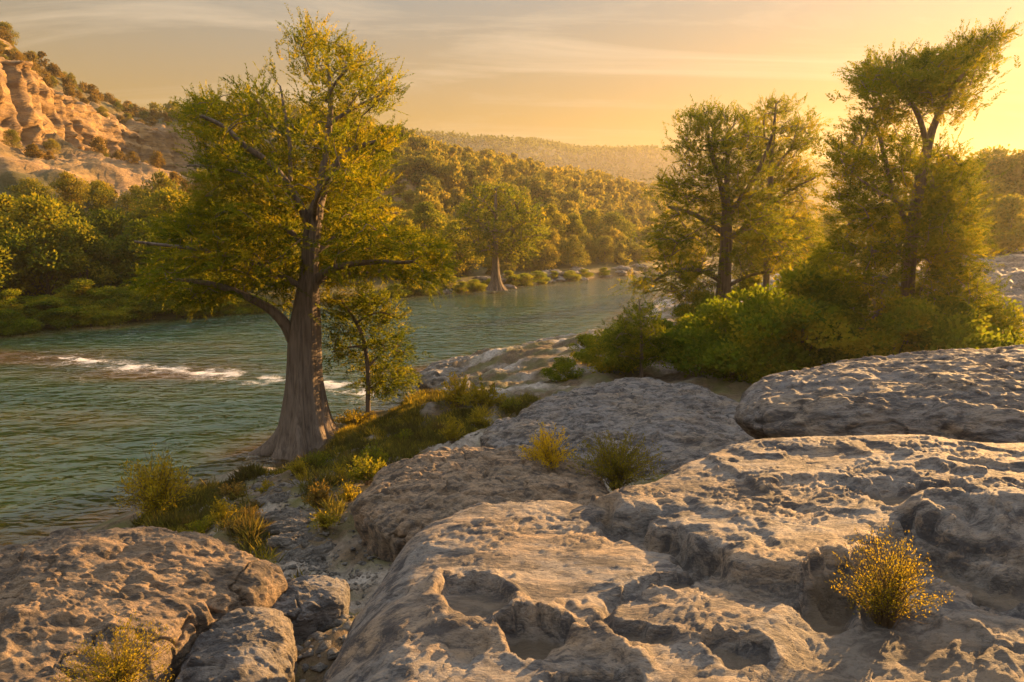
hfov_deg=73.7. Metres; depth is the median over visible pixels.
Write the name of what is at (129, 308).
waterline bush
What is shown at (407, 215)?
hillside tree
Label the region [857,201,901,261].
bank tree
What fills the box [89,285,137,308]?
waterline bush
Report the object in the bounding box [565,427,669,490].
wiry shrub
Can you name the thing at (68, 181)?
hillside tree
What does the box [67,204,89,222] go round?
hillside tree
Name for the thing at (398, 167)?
hillside tree
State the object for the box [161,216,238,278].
bank tree
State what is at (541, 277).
waterline bush
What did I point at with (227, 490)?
weed
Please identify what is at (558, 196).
hillside tree
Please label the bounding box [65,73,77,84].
hillside shrub
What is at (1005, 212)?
bank tree
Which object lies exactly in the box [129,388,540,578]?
grass
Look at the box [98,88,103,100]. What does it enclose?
hillside shrub
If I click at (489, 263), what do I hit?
hillside tree
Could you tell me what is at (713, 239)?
hillside tree
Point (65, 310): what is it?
waterline bush
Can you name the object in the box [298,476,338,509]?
weed
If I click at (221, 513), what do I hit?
weed
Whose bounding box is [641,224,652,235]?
hillside tree
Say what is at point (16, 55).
hillside shrub
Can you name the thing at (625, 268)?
bank stone
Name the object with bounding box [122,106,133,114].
hillside shrub
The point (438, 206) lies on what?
hillside tree
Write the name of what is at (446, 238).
bank tree
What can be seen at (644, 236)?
hillside tree
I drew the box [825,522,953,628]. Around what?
wiry shrub
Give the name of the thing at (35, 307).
waterline bush
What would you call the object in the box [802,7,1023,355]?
cypress tree
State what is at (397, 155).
hillside tree
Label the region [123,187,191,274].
bank tree
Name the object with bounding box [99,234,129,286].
hillside tree
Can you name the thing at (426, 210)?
bank tree
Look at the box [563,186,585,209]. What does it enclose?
hillside tree
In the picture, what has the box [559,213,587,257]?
bank tree
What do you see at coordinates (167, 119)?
hillside shrub
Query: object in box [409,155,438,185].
hillside tree
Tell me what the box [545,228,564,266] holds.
hillside tree
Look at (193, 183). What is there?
hillside tree
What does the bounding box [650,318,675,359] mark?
bush
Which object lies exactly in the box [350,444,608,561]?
boulder
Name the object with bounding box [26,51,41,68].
hillside shrub
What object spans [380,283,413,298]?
waterline bush
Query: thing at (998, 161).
bank tree
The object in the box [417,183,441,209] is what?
hillside tree
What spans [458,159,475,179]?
hillside tree
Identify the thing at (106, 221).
bank tree
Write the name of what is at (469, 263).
hillside tree
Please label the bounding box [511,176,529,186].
hillside tree
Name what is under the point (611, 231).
hillside tree
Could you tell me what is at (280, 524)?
gully stone
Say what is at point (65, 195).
hillside shrub
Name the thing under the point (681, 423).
boulder
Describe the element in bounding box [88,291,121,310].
waterline bush
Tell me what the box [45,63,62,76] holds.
hillside shrub
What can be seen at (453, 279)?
waterline bush
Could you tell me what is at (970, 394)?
boulder
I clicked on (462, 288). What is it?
waterline bush
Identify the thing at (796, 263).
bush
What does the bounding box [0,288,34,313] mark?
waterline bush
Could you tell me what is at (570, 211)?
hillside tree
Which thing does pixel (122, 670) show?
wiry shrub
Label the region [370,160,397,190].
hillside tree
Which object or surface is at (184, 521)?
weed
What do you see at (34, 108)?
hillside
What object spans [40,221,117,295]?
bank tree
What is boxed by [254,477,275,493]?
weed
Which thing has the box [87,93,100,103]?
hillside shrub
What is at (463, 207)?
hillside tree
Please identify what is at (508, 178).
hillside tree
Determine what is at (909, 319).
bush
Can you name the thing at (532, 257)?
hillside tree
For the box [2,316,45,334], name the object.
waterline bush
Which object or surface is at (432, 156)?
hillside tree
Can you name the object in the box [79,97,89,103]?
hillside shrub
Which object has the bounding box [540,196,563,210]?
hillside tree
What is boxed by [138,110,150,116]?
hillside shrub
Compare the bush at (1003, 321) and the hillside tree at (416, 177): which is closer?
the bush at (1003, 321)
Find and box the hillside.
[0,38,922,363]
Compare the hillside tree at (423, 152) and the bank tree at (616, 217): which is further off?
the hillside tree at (423, 152)
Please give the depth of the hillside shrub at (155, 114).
144.89 m
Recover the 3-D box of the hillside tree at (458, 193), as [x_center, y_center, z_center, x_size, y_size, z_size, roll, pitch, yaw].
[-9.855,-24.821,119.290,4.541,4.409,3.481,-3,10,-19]
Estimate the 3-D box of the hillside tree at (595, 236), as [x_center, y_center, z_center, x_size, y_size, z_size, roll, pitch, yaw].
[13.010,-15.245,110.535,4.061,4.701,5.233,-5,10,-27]
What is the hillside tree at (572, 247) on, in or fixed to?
on the hillside
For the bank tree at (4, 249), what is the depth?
48.45 m
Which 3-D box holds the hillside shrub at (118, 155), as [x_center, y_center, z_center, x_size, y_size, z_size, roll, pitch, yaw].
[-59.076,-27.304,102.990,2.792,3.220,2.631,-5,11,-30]
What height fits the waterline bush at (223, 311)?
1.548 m
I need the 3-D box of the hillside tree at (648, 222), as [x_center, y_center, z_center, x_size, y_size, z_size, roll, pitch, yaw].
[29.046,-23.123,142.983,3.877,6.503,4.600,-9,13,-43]
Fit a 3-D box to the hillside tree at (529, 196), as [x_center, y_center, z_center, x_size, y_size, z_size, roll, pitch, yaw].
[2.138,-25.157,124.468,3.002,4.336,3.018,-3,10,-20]
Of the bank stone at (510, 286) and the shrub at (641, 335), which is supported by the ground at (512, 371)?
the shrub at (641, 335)
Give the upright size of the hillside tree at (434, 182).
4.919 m
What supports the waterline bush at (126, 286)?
on the hillside
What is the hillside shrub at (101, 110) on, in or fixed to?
on the hillside
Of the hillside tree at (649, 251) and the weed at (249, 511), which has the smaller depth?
the weed at (249, 511)
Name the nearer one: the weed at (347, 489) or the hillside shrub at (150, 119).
the weed at (347, 489)
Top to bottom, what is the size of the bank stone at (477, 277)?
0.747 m
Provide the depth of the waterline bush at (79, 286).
50.45 m
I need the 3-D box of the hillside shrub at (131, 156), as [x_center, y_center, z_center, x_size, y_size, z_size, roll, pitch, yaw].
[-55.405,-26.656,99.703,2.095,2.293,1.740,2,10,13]
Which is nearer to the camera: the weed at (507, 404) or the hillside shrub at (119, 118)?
the weed at (507, 404)
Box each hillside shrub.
[0,21,19,45]
[0,25,13,42]
[0,28,5,39]
[0,40,9,54]
[0,129,24,148]
[4,49,12,57]
[8,49,23,60]
[25,143,46,158]
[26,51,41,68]
[29,61,42,77]
[36,51,49,66]
[38,68,51,79]
[42,78,54,88]
[42,138,61,153]
[44,150,56,159]
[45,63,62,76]
[50,76,56,86]
[55,190,76,202]
[61,76,74,90]
[63,86,76,96]
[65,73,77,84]
[71,90,84,98]
[78,81,88,92]
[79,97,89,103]
[87,84,99,98]
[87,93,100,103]
[88,136,109,154]
[95,105,109,116]
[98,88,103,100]
[103,91,115,101]
[111,150,126,160]
[113,101,122,111]
[116,115,127,123]
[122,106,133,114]
[122,113,133,119]
[126,151,139,163]
[131,106,140,117]
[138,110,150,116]
[145,116,156,125]
[148,108,158,122]
[149,150,165,167]
[162,112,172,125]
[168,171,181,189]
[180,179,191,194]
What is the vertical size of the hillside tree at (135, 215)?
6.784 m
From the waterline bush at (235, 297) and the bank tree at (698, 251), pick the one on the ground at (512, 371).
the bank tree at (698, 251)
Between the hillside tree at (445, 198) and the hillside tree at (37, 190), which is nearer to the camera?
the hillside tree at (37, 190)
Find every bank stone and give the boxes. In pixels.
[442,289,454,293]
[474,276,490,278]
[503,284,516,288]
[542,269,563,276]
[553,276,564,282]
[569,266,584,272]
[600,274,612,277]
[614,265,632,272]
[615,270,626,274]
[632,264,647,269]
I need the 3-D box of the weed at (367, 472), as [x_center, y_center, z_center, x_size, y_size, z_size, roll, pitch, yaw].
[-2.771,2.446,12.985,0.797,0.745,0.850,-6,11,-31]
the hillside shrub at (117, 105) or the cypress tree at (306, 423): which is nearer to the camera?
the cypress tree at (306, 423)
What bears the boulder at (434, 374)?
on the ground at (512, 371)
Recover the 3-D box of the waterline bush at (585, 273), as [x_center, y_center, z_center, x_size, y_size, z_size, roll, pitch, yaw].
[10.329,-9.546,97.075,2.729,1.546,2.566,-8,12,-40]
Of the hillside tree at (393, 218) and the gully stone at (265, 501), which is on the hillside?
the hillside tree at (393, 218)
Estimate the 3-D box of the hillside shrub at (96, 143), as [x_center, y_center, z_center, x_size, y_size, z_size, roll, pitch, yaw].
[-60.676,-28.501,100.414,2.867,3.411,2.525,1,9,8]
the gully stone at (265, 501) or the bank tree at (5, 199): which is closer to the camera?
the gully stone at (265, 501)
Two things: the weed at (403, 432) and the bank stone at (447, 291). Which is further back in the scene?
the bank stone at (447, 291)
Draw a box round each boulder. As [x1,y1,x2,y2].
[0,526,287,681]
[175,606,297,681]
[272,575,349,640]
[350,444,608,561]
[417,337,556,389]
[480,377,754,476]
[734,344,1023,442]
[915,249,1023,317]
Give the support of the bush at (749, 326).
on the ground at (512, 371)
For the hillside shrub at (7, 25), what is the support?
on the hillside
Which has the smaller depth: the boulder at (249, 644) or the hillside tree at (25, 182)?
the boulder at (249, 644)
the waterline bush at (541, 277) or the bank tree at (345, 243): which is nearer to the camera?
the bank tree at (345, 243)
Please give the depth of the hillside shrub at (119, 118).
126.15 m
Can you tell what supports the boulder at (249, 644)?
on the ground at (512, 371)
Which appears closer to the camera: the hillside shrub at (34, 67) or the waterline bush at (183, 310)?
the waterline bush at (183, 310)
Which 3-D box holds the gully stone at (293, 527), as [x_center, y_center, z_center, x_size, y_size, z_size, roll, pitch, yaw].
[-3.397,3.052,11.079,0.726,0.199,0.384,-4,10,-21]
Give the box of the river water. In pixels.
[0,249,922,538]
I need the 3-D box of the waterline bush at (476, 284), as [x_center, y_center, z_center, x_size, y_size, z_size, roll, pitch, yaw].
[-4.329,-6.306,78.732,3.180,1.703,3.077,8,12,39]
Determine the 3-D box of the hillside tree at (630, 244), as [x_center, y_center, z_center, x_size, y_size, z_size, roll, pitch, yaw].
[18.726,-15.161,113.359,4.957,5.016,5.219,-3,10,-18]
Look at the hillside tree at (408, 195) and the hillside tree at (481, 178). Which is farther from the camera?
the hillside tree at (481, 178)
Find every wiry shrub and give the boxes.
[48,609,178,681]
[518,420,578,469]
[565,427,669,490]
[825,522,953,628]
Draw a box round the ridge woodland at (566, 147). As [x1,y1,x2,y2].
[395,128,935,202]
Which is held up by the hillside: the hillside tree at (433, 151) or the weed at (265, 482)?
the hillside tree at (433, 151)
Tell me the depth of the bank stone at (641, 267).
110.73 m
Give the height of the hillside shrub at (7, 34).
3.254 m
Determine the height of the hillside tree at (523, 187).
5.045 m
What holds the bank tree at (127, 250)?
on the hillside
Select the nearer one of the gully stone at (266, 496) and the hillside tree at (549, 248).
the gully stone at (266, 496)
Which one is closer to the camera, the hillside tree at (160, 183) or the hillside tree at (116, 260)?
the hillside tree at (116, 260)
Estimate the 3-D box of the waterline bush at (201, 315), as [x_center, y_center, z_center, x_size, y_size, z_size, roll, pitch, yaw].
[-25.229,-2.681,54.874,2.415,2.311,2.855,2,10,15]
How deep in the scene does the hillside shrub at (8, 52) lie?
101.76 m
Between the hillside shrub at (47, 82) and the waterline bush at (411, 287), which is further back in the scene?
the hillside shrub at (47, 82)
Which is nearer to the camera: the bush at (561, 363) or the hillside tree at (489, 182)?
the bush at (561, 363)
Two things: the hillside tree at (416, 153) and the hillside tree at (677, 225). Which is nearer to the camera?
the hillside tree at (416, 153)
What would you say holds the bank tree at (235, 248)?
on the hillside
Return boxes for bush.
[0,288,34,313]
[0,300,14,318]
[0,301,10,317]
[0,308,37,335]
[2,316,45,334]
[18,296,45,314]
[23,294,64,317]
[24,299,59,324]
[30,297,85,329]
[47,278,105,306]
[64,305,120,326]
[73,300,130,325]
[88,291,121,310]
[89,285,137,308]
[105,296,155,322]
[110,284,150,308]
[136,295,176,314]
[171,303,217,317]
[182,297,214,317]
[205,303,233,315]
[209,295,244,314]
[214,297,237,314]
[233,293,273,313]
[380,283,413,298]
[401,279,420,294]
[413,284,436,295]
[433,271,460,285]
[454,281,467,292]
[467,279,487,290]
[502,270,521,285]
[514,273,536,286]
[529,270,550,284]
[538,356,584,381]
[550,271,558,278]
[563,270,583,281]
[567,332,605,365]
[575,322,657,373]
[579,269,592,277]
[599,268,610,275]
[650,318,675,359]
[655,313,705,372]
[659,296,770,379]
[670,289,728,327]
[671,283,847,383]
[731,273,773,302]
[740,260,864,380]
[772,245,855,297]
[772,279,800,298]
[805,291,891,367]
[837,294,959,356]
[881,295,1023,352]
[976,295,1023,343]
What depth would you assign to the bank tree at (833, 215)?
78.10 m
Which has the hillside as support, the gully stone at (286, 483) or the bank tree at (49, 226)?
the bank tree at (49, 226)
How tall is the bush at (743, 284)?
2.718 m
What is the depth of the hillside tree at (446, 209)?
112.14 m
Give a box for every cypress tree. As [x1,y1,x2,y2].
[111,3,474,461]
[445,179,557,290]
[604,94,823,317]
[731,88,839,290]
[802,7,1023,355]
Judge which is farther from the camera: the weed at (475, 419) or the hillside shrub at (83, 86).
the hillside shrub at (83, 86)
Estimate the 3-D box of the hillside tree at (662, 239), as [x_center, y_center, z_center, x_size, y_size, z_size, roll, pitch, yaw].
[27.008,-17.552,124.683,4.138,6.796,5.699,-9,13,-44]
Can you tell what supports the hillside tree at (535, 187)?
on the hillside
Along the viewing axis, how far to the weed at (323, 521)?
10.43 m
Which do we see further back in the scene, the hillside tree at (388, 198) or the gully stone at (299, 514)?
the hillside tree at (388, 198)
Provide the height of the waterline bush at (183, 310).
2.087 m
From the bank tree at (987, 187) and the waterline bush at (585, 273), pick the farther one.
the waterline bush at (585, 273)
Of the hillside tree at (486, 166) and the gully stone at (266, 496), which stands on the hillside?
the hillside tree at (486, 166)
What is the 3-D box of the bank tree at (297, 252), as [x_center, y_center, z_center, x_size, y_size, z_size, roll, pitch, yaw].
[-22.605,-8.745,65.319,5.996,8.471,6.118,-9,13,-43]
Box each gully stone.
[249,492,284,508]
[251,482,271,491]
[256,496,270,505]
[258,509,295,522]
[265,517,307,535]
[266,531,312,552]
[270,496,289,502]
[276,550,298,561]
[279,479,305,485]
[279,521,309,533]
[284,507,308,520]
[287,541,336,564]
[301,540,309,547]
[308,557,327,566]
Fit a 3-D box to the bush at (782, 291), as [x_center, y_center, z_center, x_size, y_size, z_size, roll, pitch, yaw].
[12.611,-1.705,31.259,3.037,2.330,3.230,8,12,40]
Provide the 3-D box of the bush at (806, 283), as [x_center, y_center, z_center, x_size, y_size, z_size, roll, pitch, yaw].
[7.897,-0.306,18.671,3.121,3.802,3.690,6,11,32]
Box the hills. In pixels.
[430,136,978,216]
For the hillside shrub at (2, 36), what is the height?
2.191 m
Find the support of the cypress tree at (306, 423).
on the ground at (512, 371)
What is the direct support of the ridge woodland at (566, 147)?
on the hills
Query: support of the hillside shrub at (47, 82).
on the hillside
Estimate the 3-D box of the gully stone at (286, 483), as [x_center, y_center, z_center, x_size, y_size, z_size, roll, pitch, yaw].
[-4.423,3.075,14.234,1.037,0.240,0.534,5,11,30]
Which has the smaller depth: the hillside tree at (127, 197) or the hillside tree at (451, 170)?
the hillside tree at (127, 197)
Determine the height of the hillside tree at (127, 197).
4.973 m
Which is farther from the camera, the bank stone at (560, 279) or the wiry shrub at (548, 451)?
the bank stone at (560, 279)
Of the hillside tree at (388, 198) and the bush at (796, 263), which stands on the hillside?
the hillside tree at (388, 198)
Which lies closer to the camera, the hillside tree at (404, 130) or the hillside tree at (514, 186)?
the hillside tree at (514, 186)
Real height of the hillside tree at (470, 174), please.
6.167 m
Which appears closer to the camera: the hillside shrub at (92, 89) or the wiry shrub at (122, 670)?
the wiry shrub at (122, 670)
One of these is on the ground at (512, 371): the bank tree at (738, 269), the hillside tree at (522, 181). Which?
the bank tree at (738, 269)
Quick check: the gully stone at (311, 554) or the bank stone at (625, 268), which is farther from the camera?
the bank stone at (625, 268)
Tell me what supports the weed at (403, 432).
on the ground at (512, 371)
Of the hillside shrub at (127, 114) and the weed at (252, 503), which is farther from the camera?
the hillside shrub at (127, 114)
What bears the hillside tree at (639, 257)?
on the hillside
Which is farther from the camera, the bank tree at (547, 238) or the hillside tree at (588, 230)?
the hillside tree at (588, 230)
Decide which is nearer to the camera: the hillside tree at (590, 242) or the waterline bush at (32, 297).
the waterline bush at (32, 297)
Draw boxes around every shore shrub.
[112,442,199,516]
[333,406,373,425]
[439,372,478,406]
[454,374,510,408]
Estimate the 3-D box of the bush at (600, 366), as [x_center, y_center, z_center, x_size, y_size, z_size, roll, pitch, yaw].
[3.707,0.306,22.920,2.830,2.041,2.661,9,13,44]
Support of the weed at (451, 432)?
on the ground at (512, 371)
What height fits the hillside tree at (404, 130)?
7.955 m
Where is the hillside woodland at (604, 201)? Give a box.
[147,93,838,253]
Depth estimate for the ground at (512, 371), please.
20.36 m
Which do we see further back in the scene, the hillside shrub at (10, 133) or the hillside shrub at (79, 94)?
the hillside shrub at (79, 94)
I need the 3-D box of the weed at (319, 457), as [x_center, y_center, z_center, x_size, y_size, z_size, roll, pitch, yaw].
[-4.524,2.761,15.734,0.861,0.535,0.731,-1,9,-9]
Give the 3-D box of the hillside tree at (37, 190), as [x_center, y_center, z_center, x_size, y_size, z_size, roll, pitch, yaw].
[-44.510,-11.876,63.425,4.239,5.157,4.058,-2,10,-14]
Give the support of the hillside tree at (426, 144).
on the hillside
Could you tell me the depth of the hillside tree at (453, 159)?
123.97 m
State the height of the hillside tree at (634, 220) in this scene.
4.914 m
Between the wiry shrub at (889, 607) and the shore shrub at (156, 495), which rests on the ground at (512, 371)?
the shore shrub at (156, 495)
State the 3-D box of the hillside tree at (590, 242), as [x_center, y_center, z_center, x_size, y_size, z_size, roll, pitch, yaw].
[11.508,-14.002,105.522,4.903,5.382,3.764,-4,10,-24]
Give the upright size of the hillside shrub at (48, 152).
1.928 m
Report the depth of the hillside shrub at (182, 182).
91.18 m
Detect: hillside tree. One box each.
[0,219,64,293]
[4,177,64,199]
[10,185,51,212]
[48,170,91,211]
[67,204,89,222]
[82,179,115,213]
[90,180,117,211]
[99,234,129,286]
[114,184,145,220]
[114,209,158,239]
[130,169,188,212]
[185,168,221,196]
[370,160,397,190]
[381,193,394,202]
[385,158,406,183]
[386,149,399,162]
[386,199,412,219]
[387,214,399,224]
[391,147,409,168]
[391,173,408,195]
[392,125,414,152]
[397,147,412,158]
[397,154,419,180]
[398,209,421,225]
[400,189,417,209]
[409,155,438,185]
[411,191,442,208]
[412,151,420,157]
[415,174,443,195]
[415,179,429,191]
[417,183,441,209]
[418,142,432,154]
[419,152,447,182]
[420,146,432,154]
[421,148,447,175]
[428,199,445,233]
[433,248,456,274]
[435,190,457,208]
[436,178,447,188]
[438,159,469,192]
[440,151,449,159]
[443,205,455,217]
[448,157,460,190]
[449,187,464,207]
[454,196,482,225]
[454,248,484,272]
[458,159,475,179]
[460,156,475,167]
[463,169,481,196]
[472,174,497,195]
[473,157,503,184]
[481,180,495,201]
[482,257,499,274]
[499,183,521,204]
[499,241,517,271]
[501,175,514,182]
[507,233,547,269]
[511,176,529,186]
[513,243,540,270]
[518,186,534,207]
[520,191,530,207]
[525,177,545,203]
[528,173,553,203]
[531,239,560,270]
[539,187,557,204]
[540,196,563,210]
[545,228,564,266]
[552,193,565,208]
[554,189,570,206]
[556,234,590,267]
[559,200,576,214]
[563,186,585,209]
[563,200,579,210]
[564,208,579,217]
[574,233,600,263]
[575,219,590,256]
[586,233,603,258]
[591,234,617,262]
[596,224,627,254]
[608,236,641,261]
[611,240,632,265]
[625,216,641,237]
[631,244,647,261]
[635,240,658,262]
[640,215,658,226]
[640,233,662,258]
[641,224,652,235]
[651,227,674,257]
[668,218,689,236]
[688,224,712,256]
[709,235,719,255]
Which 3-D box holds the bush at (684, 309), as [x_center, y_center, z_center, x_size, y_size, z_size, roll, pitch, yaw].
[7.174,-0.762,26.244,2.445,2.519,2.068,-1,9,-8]
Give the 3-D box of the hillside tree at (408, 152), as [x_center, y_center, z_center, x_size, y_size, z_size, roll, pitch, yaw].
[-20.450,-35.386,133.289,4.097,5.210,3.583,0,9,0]
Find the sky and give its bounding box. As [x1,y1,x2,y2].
[0,0,1023,162]
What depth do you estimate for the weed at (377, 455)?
14.54 m
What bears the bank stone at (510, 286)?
on the hillside
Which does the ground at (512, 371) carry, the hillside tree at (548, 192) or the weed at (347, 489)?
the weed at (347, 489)
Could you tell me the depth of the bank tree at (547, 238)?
95.39 m
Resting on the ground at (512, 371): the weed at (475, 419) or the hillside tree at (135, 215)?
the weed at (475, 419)
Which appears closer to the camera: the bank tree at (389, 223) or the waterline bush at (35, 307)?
the waterline bush at (35, 307)
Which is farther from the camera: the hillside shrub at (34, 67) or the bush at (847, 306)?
the hillside shrub at (34, 67)
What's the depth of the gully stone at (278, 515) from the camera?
11.70 m
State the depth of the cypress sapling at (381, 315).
22.63 m
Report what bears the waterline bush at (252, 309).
on the hillside
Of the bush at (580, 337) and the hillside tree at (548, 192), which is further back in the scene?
the hillside tree at (548, 192)
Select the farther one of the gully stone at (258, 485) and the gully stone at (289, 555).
the gully stone at (258, 485)
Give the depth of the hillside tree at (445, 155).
140.11 m
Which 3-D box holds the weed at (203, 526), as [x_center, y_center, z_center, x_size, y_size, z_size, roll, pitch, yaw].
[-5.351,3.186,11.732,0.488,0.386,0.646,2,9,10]
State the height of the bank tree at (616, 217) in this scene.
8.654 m
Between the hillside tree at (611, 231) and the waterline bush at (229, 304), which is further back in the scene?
the hillside tree at (611, 231)
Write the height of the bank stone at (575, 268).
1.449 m
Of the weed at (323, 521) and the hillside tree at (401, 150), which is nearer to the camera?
the weed at (323, 521)
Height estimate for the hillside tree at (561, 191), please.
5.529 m
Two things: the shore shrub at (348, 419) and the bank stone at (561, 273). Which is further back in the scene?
the bank stone at (561, 273)
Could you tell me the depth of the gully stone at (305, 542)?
10.18 m
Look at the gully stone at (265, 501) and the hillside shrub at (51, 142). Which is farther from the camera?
the hillside shrub at (51, 142)
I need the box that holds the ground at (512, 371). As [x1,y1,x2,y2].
[0,261,1023,681]
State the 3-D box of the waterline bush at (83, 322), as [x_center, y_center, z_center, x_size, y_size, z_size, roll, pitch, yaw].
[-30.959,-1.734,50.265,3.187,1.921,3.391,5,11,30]
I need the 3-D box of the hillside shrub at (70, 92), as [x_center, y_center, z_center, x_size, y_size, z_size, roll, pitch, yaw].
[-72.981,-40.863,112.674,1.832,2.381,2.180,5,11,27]
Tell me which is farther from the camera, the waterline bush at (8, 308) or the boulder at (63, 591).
the waterline bush at (8, 308)
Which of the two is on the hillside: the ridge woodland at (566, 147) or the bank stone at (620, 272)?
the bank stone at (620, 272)
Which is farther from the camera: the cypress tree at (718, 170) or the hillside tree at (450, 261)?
the hillside tree at (450, 261)
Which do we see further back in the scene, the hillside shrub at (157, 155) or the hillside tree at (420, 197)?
the hillside tree at (420, 197)
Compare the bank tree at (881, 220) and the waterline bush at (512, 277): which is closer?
the bank tree at (881, 220)
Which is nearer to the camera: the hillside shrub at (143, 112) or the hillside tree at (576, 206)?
the hillside tree at (576, 206)
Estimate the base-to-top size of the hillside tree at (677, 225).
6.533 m
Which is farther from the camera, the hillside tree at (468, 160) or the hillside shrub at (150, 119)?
the hillside tree at (468, 160)
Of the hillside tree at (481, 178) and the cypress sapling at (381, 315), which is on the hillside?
the hillside tree at (481, 178)
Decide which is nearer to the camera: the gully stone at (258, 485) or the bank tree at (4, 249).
the gully stone at (258, 485)
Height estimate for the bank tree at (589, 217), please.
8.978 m
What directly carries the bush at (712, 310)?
on the ground at (512, 371)
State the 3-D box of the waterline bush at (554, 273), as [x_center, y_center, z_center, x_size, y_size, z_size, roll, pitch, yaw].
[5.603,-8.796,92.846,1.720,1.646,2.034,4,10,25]
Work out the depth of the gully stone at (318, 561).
9.56 m
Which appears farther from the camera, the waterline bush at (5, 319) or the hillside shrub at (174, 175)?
the hillside shrub at (174, 175)
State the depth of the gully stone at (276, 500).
12.76 m
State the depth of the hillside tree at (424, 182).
113.20 m
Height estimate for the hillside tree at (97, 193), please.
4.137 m
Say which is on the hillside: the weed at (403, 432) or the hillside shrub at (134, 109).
the hillside shrub at (134, 109)
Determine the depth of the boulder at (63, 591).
4.07 m
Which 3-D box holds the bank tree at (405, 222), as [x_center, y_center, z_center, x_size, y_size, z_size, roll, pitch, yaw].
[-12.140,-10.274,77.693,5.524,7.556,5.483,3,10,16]
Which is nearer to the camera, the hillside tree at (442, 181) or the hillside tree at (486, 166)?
the hillside tree at (442, 181)
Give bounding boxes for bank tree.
[0,192,44,289]
[0,192,105,295]
[0,233,28,291]
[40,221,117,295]
[79,205,146,287]
[111,218,176,286]
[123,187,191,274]
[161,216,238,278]
[223,195,260,286]
[250,205,300,282]
[321,221,369,277]
[352,210,398,274]
[383,218,425,273]
[401,201,449,241]
[434,219,484,276]
[502,214,552,261]
[534,203,570,238]
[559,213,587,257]
[580,208,616,250]
[591,211,638,248]
[659,230,706,283]
[731,227,778,278]
[772,214,827,266]
[804,209,861,265]
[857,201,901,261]
[886,161,1004,247]
[963,144,1023,249]
[974,193,1023,255]
[982,149,1023,244]
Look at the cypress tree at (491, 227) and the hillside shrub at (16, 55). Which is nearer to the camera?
the cypress tree at (491, 227)
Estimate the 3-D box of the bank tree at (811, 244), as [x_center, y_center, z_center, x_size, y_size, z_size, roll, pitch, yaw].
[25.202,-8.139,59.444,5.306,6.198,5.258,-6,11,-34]
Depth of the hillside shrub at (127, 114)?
128.14 m
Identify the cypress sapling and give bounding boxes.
[321,277,432,412]
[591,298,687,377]
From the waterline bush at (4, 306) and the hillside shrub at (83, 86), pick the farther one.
the hillside shrub at (83, 86)
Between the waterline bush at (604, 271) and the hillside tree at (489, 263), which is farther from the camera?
the waterline bush at (604, 271)
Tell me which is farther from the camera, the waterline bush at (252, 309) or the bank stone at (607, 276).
the bank stone at (607, 276)
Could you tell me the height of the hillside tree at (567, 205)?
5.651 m
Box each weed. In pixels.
[178,514,197,528]
[185,515,218,533]
[207,496,238,521]
[214,478,251,498]
[234,503,263,520]
[245,500,264,509]
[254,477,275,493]
[283,457,312,476]
[295,450,332,466]
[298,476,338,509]
[306,508,341,530]
[337,479,362,501]
[347,450,386,485]
[355,441,388,469]
[394,428,412,440]
[438,413,466,443]
[466,406,494,425]
[500,396,521,411]
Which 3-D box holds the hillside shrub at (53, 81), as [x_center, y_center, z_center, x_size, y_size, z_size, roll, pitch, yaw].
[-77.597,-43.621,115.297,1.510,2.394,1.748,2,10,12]
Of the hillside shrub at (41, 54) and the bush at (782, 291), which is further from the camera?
the hillside shrub at (41, 54)
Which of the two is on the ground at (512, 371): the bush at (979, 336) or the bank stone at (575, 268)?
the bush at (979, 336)
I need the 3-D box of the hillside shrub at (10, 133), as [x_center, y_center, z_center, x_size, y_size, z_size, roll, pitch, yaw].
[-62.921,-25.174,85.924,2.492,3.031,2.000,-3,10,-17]
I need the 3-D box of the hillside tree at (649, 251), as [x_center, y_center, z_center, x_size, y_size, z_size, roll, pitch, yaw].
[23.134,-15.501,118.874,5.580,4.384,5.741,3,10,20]
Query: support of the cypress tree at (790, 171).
on the ground at (512, 371)
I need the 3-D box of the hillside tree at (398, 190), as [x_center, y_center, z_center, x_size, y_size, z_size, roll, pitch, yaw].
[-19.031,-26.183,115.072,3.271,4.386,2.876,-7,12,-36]
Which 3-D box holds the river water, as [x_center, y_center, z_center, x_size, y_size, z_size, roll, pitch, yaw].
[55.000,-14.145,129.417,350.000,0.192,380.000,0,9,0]
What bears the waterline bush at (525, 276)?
on the hillside
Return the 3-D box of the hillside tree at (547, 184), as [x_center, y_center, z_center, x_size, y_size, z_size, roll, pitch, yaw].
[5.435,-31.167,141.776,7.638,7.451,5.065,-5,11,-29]
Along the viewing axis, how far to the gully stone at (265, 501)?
12.87 m
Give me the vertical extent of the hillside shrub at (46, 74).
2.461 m
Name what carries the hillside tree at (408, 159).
on the hillside
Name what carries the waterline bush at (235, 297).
on the hillside
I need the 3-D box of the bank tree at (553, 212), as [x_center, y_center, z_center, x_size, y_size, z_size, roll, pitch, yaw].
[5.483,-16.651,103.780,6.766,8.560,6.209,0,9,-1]
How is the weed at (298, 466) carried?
on the ground at (512, 371)
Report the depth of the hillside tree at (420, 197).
107.51 m
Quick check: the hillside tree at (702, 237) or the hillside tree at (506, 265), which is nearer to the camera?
the hillside tree at (506, 265)
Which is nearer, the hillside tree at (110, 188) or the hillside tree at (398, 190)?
the hillside tree at (110, 188)
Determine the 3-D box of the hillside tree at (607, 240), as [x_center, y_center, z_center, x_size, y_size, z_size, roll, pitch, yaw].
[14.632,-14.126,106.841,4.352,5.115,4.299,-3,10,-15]
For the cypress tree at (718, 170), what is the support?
on the ground at (512, 371)

